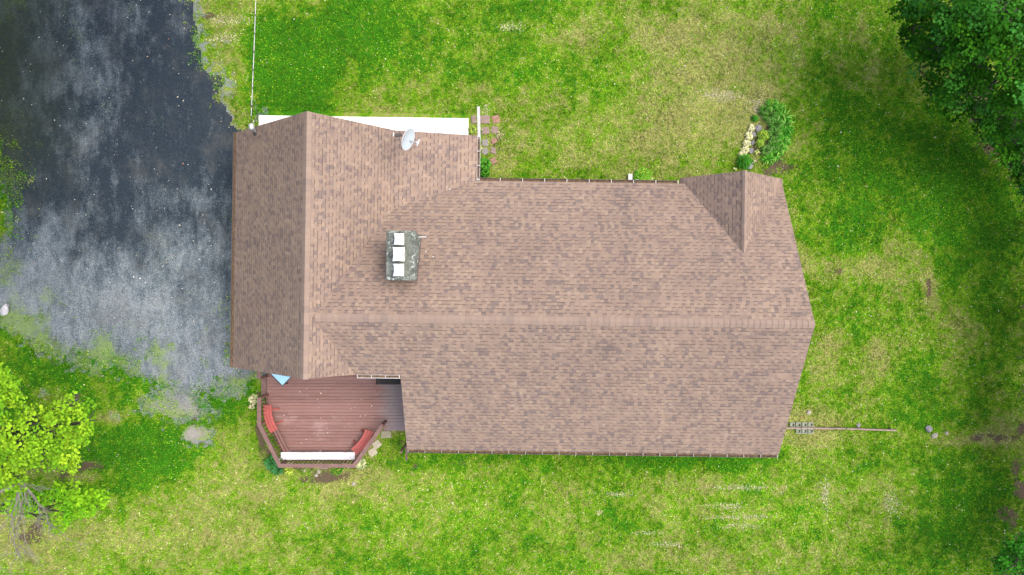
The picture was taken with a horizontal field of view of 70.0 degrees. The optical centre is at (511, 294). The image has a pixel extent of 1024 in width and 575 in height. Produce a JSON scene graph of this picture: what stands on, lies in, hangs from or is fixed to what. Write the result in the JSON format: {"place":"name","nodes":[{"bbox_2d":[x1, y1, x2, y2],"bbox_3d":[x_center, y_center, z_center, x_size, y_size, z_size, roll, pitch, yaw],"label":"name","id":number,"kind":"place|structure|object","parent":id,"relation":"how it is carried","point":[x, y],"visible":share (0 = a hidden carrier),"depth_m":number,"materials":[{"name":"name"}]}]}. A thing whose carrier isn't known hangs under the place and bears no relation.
{"place":"outdoors","nodes":[
{"label":"outdoors","id":0,"kind":"place"},
{"bbox_2d":[0,0,262,441],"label":"driveway","id":1,"kind":"structure","parent":0,"point":[108,165],"depth_m":30.09,"materials":[{"name":"grey asphalt"}]},
{"bbox_2d":[259,115,467,134],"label":"path","id":2,"kind":"structure","parent":0,"point":[448,125],"depth_m":30.01,"materials":[{"name":"white concrete"}]},
{"bbox_2d":[0,0,1023,574],"bbox_3d":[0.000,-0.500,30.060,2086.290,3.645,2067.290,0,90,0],"label":"ground","id":3,"kind":"structure","parent":0,"point":[326,476],"depth_m":30.10,"materials":[{"name":"green plant"}]},
{"bbox_2d":[0,304,8,315],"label":"rock","id":4,"kind":"object","parent":3,"relation":"on","point":[4,309],"visible":1,"depth_m":29.92,"materials":[{"name":"grey stone"}]},
{"bbox_2d":[0,481,91,574],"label":"dead tree","id":5,"kind":"object","parent":3,"relation":"on","point":[21,515],"visible":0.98,"depth_m":25.59,"materials":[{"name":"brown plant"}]},
{"bbox_2d":[0,362,96,492],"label":"maple tree","id":6,"kind":"object","parent":3,"relation":"on","point":[55,455],"visible":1,"depth_m":22.73,"materials":[{"name":"green plant"}]},
{"bbox_2d":[0,477,110,534],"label":"maple sapling","id":7,"kind":"object","parent":3,"relation":"on","point":[76,503],"visible":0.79,"depth_m":26.21,"materials":[{"name":"green plant"}]},
{"bbox_2d":[248,403,254,409],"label":"hosta","id":8,"kind":"object","parent":3,"relation":"on","point":[252,406],"visible":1,"depth_m":29.89,"materials":[{"name":"beige plant"}]},
{"bbox_2d":[248,394,257,403],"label":"hosta","id":9,"kind":"object","parent":3,"relation":"on","point":[252,398],"visible":0.98,"depth_m":29.87,"materials":[{"name":"beige plant"}]},
{"bbox_2d":[262,454,275,470],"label":"daylily","id":10,"kind":"object","parent":3,"relation":"on","point":[267,461],"visible":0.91,"depth_m":29.91,"materials":[{"name":"green plant"}]},
{"bbox_2d":[270,461,283,475],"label":"daylily","id":11,"kind":"object","parent":3,"relation":"on","point":[276,470],"visible":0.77,"depth_m":29.88,"materials":[{"name":"green plant"}]},
{"bbox_2d":[284,468,294,475],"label":"hosta","id":12,"kind":"object","parent":3,"relation":"on","point":[289,471],"visible":0.88,"depth_m":29.87,"materials":[{"name":"yellow plant"}]},
{"bbox_2d":[257,371,404,467],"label":"deck","id":13,"kind":"structure","parent":3,"relation":"on","point":[339,398],"depth_m":29.55,"materials":[{"name":"painted wood"}]},
{"bbox_2d":[263,405,282,432],"bbox_3d":[-9.576,4.905,29.340,0.576,0.441,1.178,-15,90,0],"label":"curved bench","id":14,"kind":"object","parent":13,"relation":"on","point":[269,420],"visible":1,"depth_m":29.12,"materials":[{"name":"red paint"}]},
{"bbox_2d":[271,374,290,385],"bbox_3d":[-9.056,3.058,29.192,0.780,0.718,0.780,-45,90,0],"label":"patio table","id":15,"kind":"object","parent":13,"relation":"on","point":[281,380],"visible":0.29,"depth_m":28.84,"materials":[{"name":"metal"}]},
{"bbox_2d":[281,450,354,459],"bbox_3d":[-7.733,6.419,29.327,2.950,0.448,0.300,0,90,0],"label":"white bench","id":16,"kind":"object","parent":13,"relation":"on","point":[319,455],"visible":1,"depth_m":29.10,"materials":[{"name":"paint"}]},
{"bbox_2d":[351,429,372,454],"bbox_3d":[-6.028,5.819,29.340,0.576,0.441,1.178,37,90,0],"label":"curved bench","id":17,"kind":"object","parent":13,"relation":"on","point":[360,447],"visible":0.98,"depth_m":29.12,"materials":[{"name":"red paint"}]},
{"bbox_2d":[376,378,399,384],"bbox_3d":[-5.013,3.456,29.534,0.980,0.028,0.340,0,90,0],"label":"doormat","id":18,"kind":"object","parent":13,"relation":"on","point":[382,381],"visible":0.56,"depth_m":29.53,"materials":[{"name":"black rubber"}]},
{"bbox_2d":[330,468,343,475],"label":"hosta","id":19,"kind":"object","parent":3,"relation":"on","point":[335,472],"visible":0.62,"depth_m":29.93,"materials":[{"name":"green plant"}]},
{"bbox_2d":[355,458,366,468],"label":"hosta","id":20,"kind":"object","parent":3,"relation":"on","point":[360,465],"visible":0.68,"depth_m":29.88,"materials":[{"name":"beige plant"}]},
{"bbox_2d":[368,447,377,456],"bbox_3d":[-5.730,6.468,30.086,0.365,0.065,0.315,-32,89,-1],"label":"paving stone","id":21,"kind":"object","parent":3,"relation":"on","point":[372,452],"visible":1,"depth_m":30.05,"materials":[{"name":"grey stone"}]},
{"bbox_2d":[372,439,381,448],"bbox_3d":[-5.562,6.160,30.085,0.335,0.065,0.292,-32,90,-1],"label":"paving stone","id":22,"kind":"object","parent":3,"relation":"on","point":[375,445],"visible":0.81,"depth_m":30.05,"materials":[{"name":"grey stone"}]},
{"bbox_2d":[381,431,391,437],"bbox_3d":[-5.179,5.752,30.086,0.439,0.065,0.301,-2,89,0],"label":"paving stone","id":23,"kind":"object","parent":3,"relation":"on","point":[384,434],"visible":0.83,"depth_m":30.05,"materials":[{"name":"grey stone"}]},
{"bbox_2d":[468,126,476,133],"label":"hosta","id":24,"kind":"object","parent":3,"relation":"on","point":[473,129],"visible":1,"depth_m":29.88,"materials":[{"name":"green plant"}]},
{"bbox_2d":[471,116,476,123],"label":"paving stone","id":25,"kind":"object","parent":3,"relation":"on","point":[473,119],"visible":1,"depth_m":30.05,"materials":[{"name":"stone"}]},
{"bbox_2d":[477,106,480,139],"bbox_3d":[-1.291,-6.787,28.839,0.124,2.539,1.894,-4,90,0],"label":"drain pipe","id":26,"kind":"object","parent":3,"relation":"on","point":[478,121],"visible":1,"depth_m":28.20,"materials":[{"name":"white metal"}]},
{"bbox_2d":[482,139,487,145],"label":"paving stone","id":27,"kind":"object","parent":3,"relation":"on","point":[484,142],"visible":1,"depth_m":30.05,"materials":[{"name":"grey stone"}]},
{"bbox_2d":[482,148,487,154],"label":"paving stone","id":28,"kind":"object","parent":3,"relation":"on","point":[485,152],"visible":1,"depth_m":30.05,"materials":[{"name":"grey stone"}]},
{"bbox_2d":[480,115,489,123],"bbox_3d":[-1.131,-7.210,30.085,0.449,0.065,0.349,0,89,1],"label":"paving stone","id":29,"kind":"object","parent":3,"relation":"on","point":[484,119],"visible":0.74,"depth_m":30.05,"materials":[{"name":"stone"}]},
{"bbox_2d":[480,170,489,177],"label":"hosta","id":30,"kind":"object","parent":3,"relation":"on","point":[484,173],"visible":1,"depth_m":29.82,"materials":[{"name":"green plant"}]},
{"bbox_2d":[480,157,490,170],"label":"hosta","id":31,"kind":"object","parent":3,"relation":"on","point":[485,163],"visible":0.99,"depth_m":29.75,"materials":[{"name":"green plant"}]},
{"bbox_2d":[482,127,489,134],"bbox_3d":[-1.088,-6.748,30.086,0.322,0.065,0.303,-2,90,1],"label":"paving stone","id":32,"kind":"object","parent":3,"relation":"on","point":[485,130],"visible":1,"depth_m":30.05,"materials":[{"name":"stone"}]},
{"bbox_2d":[490,157,496,164],"bbox_3d":[-0.768,-5.509,30.086,0.266,0.065,0.247,-25,90,1],"label":"paving stone","id":33,"kind":"object","parent":3,"relation":"on","point":[493,160],"visible":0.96,"depth_m":30.05,"materials":[{"name":"pink stone"}]},
{"bbox_2d":[491,147,495,153],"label":"paving stone","id":34,"kind":"object","parent":3,"relation":"on","point":[493,151],"visible":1,"depth_m":30.05,"materials":[{"name":"stone"}]},
{"bbox_2d":[491,126,497,132],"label":"paving stone","id":35,"kind":"object","parent":3,"relation":"on","point":[495,129],"visible":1,"depth_m":30.05,"materials":[{"name":"stone"}]},
{"bbox_2d":[491,115,499,123],"bbox_3d":[-0.675,-7.216,30.085,0.318,0.065,0.323,-14,91,1],"label":"paving stone","id":36,"kind":"object","parent":3,"relation":"on","point":[495,118],"visible":1,"depth_m":30.05,"materials":[{"name":"pink stone"}]},
{"bbox_2d":[0,0,1023,574],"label":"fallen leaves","id":37,"kind":"object","parent":3,"relation":"on","point":[372,416],"visible":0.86,"depth_m":30.04,"materials":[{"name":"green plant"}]},
{"bbox_2d":[230,105,814,457],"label":"house","id":38,"kind":"structure","parent":3,"relation":"on","point":[609,317],"depth_m":25.68,"materials":[{"name":"brown"}]},
{"bbox_2d":[250,0,255,115],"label":"overhead cable","id":39,"kind":"object","parent":38,"relation":"attached to","point":[253,57],"visible":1,"depth_m":25.19,"materials":[{"name":"metal"}]},
{"bbox_2d":[399,443,407,460],"bbox_3d":[-4.212,6.277,28.412,0.076,2.224,0.845,6,90,0],"label":"downspout","id":40,"kind":"object","parent":38,"relation":"attached to","point":[405,448],"visible":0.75,"depth_m":28.99,"materials":[{"name":"paint"}]},
{"bbox_2d":[393,128,419,150],"bbox_3d":[-3.607,-5.330,25.808,0.936,2.141,0.739,0,90,0],"label":"satellite dish","id":41,"kind":"object","parent":38,"relation":"on","point":[408,138],"visible":1,"depth_m":25.10,"materials":[{"name":"paint"}]},
{"bbox_2d":[633,167,652,179],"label":"shrub","id":42,"kind":"object","parent":3,"relation":"on","point":[645,173],"visible":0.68,"depth_m":29.84,"materials":[{"name":"green plant"}]},
{"bbox_2d":[736,153,751,169],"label":"boxwood","id":43,"kind":"object","parent":3,"relation":"on","point":[741,160],"visible":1,"depth_m":29.77,"materials":[{"name":"green plant"}]},
{"bbox_2d":[741,146,749,153],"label":"variegated groundcover","id":44,"kind":"object","parent":3,"relation":"on","point":[745,149],"visible":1,"depth_m":29.95,"materials":[{"name":"beige plant"}]},
{"bbox_2d":[742,139,750,145],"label":"variegated groundcover","id":45,"kind":"object","parent":3,"relation":"on","point":[746,142],"visible":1,"depth_m":29.95,"materials":[{"name":"beige plant"}]},
{"bbox_2d":[744,131,752,139],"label":"variegated groundcover","id":46,"kind":"object","parent":3,"relation":"on","point":[749,135],"visible":1,"depth_m":29.94,"materials":[{"name":"beige plant"}]},
{"bbox_2d":[748,124,755,131],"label":"variegated groundcover","id":47,"kind":"object","parent":3,"relation":"on","point":[752,128],"visible":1,"depth_m":29.94,"materials":[{"name":"beige plant"}]},
{"bbox_2d":[751,115,758,121],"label":"shrub","id":48,"kind":"object","parent":3,"relation":"on","point":[755,118],"visible":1,"depth_m":29.93,"materials":[{"name":"green plant"}]},
{"bbox_2d":[755,125,761,132],"bbox_3d":[10.128,-6.831,30.043,0.301,0.180,0.310,-44,90,0],"label":"rock","id":49,"kind":"object","parent":3,"relation":"on","point":[758,128],"visible":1,"depth_m":29.99,"materials":[{"name":"grey stone"}]},
{"bbox_2d":[755,139,764,147],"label":"shrub","id":50,"kind":"object","parent":3,"relation":"on","point":[760,141],"visible":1,"depth_m":29.90,"materials":[{"name":"green plant"}]},
{"bbox_2d":[756,130,769,141],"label":"shrub","id":51,"kind":"object","parent":3,"relation":"on","point":[766,135],"visible":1,"depth_m":29.85,"materials":[{"name":"green plant"}]},
{"bbox_2d":[757,103,768,117],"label":"daylily","id":52,"kind":"object","parent":3,"relation":"on","point":[762,110],"visible":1,"depth_m":29.85,"materials":[{"name":"green plant"}]},
{"bbox_2d":[759,145,771,155],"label":"daylily","id":53,"kind":"object","parent":3,"relation":"on","point":[765,151],"visible":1,"depth_m":29.85,"materials":[{"name":"green plant"}]},
{"bbox_2d":[759,152,775,165],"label":"daylily","id":54,"kind":"object","parent":3,"relation":"on","point":[768,160],"visible":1,"depth_m":29.92,"materials":[{"name":"green plant"}]},
{"bbox_2d":[760,107,778,123],"bbox_3d":[10.530,-7.347,29.942,0.839,0.417,0.770,0,90,0],"label":"daylily","id":55,"kind":"object","parent":3,"relation":"on","point":[769,116],"visible":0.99,"depth_m":29.86,"materials":[{"name":"green plant"}]},
{"bbox_2d":[764,99,778,108],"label":"daylily","id":56,"kind":"object","parent":3,"relation":"on","point":[768,102],"visible":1,"depth_m":29.90,"materials":[{"name":"green plant"}]},
{"bbox_2d":[766,139,779,151],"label":"daylily","id":57,"kind":"object","parent":3,"relation":"on","point":[775,143],"visible":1,"depth_m":29.85,"materials":[{"name":"green plant"}]},
{"bbox_2d":[766,128,781,141],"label":"daylily","id":58,"kind":"object","parent":3,"relation":"on","point":[772,134],"visible":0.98,"depth_m":29.84,"materials":[{"name":"green plant"}]},
{"bbox_2d":[767,145,782,163],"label":"daylily","id":59,"kind":"object","parent":3,"relation":"on","point":[777,157],"visible":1,"depth_m":29.91,"materials":[{"name":"green plant"}]},
{"bbox_2d":[767,116,783,133],"bbox_3d":[10.773,-6.966,29.931,0.802,0.402,0.871,0,90,0],"label":"daylily","id":60,"kind":"object","parent":3,"relation":"on","point":[776,126],"visible":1,"depth_m":29.85,"materials":[{"name":"green plant"}]},
{"bbox_2d":[768,140,788,158],"bbox_3d":[10.934,-6.029,29.981,0.853,0.302,0.868,45,90,0],"label":"daylily","id":61,"kind":"object","parent":3,"relation":"on","point":[783,149],"visible":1,"depth_m":29.92,"materials":[{"name":"green plant"}]},
{"bbox_2d":[770,101,788,118],"bbox_3d":[10.946,-7.552,29.974,0.925,0.278,0.896,0,90,0],"label":"daylily","id":62,"kind":"object","parent":3,"relation":"on","point":[779,106],"visible":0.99,"depth_m":29.91,"materials":[{"name":"green plant"}]},
{"bbox_2d":[774,107,794,125],"bbox_3d":[11.121,-7.247,29.991,0.986,0.311,0.930,-31,90,0],"label":"daylily","id":63,"kind":"object","parent":3,"relation":"on","point":[785,113],"visible":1,"depth_m":29.90,"materials":[{"name":"green plant"}]},
{"bbox_2d":[776,132,792,150],"bbox_3d":[11.101,-6.284,29.962,0.867,0.270,0.805,0,90,0],"label":"daylily","id":64,"kind":"object","parent":3,"relation":"on","point":[787,140],"visible":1,"depth_m":29.90,"materials":[{"name":"green plant"}]},
{"bbox_2d":[776,125,794,143],"bbox_3d":[11.207,-6.571,29.981,0.891,0.333,0.923,0,90,0],"label":"daylily","id":65,"kind":"object","parent":3,"relation":"on","point":[788,134],"visible":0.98,"depth_m":29.92,"materials":[{"name":"green plant"}]},
{"bbox_2d":[777,114,794,133],"bbox_3d":[11.191,-6.979,29.982,0.942,0.306,0.953,0,90,0],"label":"daylily","id":66,"kind":"object","parent":3,"relation":"on","point":[785,123],"visible":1,"depth_m":29.91,"materials":[{"name":"green plant"}]},
{"bbox_2d":[789,422,794,426],"bbox_3d":[11.510,5.344,30.050,0.215,0.120,0.200,1,90,0],"label":"concrete block","id":67,"kind":"object","parent":3,"relation":"on","point":[791,424],"depth_m":30.00,"materials":[{"name":"grey concrete"}]},
{"bbox_2d":[801,422,806,426],"bbox_3d":[12.012,5.344,30.050,0.215,0.120,0.200,1,90,0],"label":"concrete block","id":68,"kind":"object","parent":3,"relation":"on","point":[803,424],"depth_m":30.00,"materials":[{"name":"grey concrete"}]},
{"bbox_2d":[786,426,896,430],"bbox_3d":[13.455,5.467,29.980,4.548,0.240,0.118,1,90,0],"label":"timber edging","id":69,"kind":"object","parent":3,"relation":"on","point":[855,428],"visible":0.94,"depth_m":29.86,"materials":[{"name":"brown wood"}]},
{"bbox_2d":[925,425,932,431],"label":"rock","id":70,"kind":"object","parent":3,"relation":"on","point":[928,428],"visible":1,"depth_m":30.01,"materials":[{"name":"grey stone"}]},
{"bbox_2d":[931,433,937,438],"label":"rock","id":71,"kind":"object","parent":3,"relation":"on","point":[934,435],"visible":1,"depth_m":30.02,"materials":[{"name":"grey stone"}]},
{"bbox_2d":[885,0,1023,175],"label":"broadleaf tree","id":72,"kind":"object","parent":3,"relation":"on","point":[986,29],"visible":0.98,"depth_m":24.38,"materials":[{"name":"green plant"}]},
{"bbox_2d":[933,91,1023,187],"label":"shrub thicket","id":73,"kind":"object","parent":3,"relation":"on","point":[1020,175],"visible":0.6,"depth_m":27.34,"materials":[{"name":"green plant"}]},
{"bbox_2d":[991,528,1023,574],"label":"tree","id":74,"kind":"object","parent":3,"relation":"on","point":[1010,561],"visible":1,"depth_m":26.34,"materials":[{"name":"green plant"}]},
{"bbox_2d":[1006,154,1023,209],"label":"young shrub","id":75,"kind":"object","parent":3,"relation":"on","point":[1021,191],"visible":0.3,"depth_m":28.61,"materials":[{"name":"green plant"}]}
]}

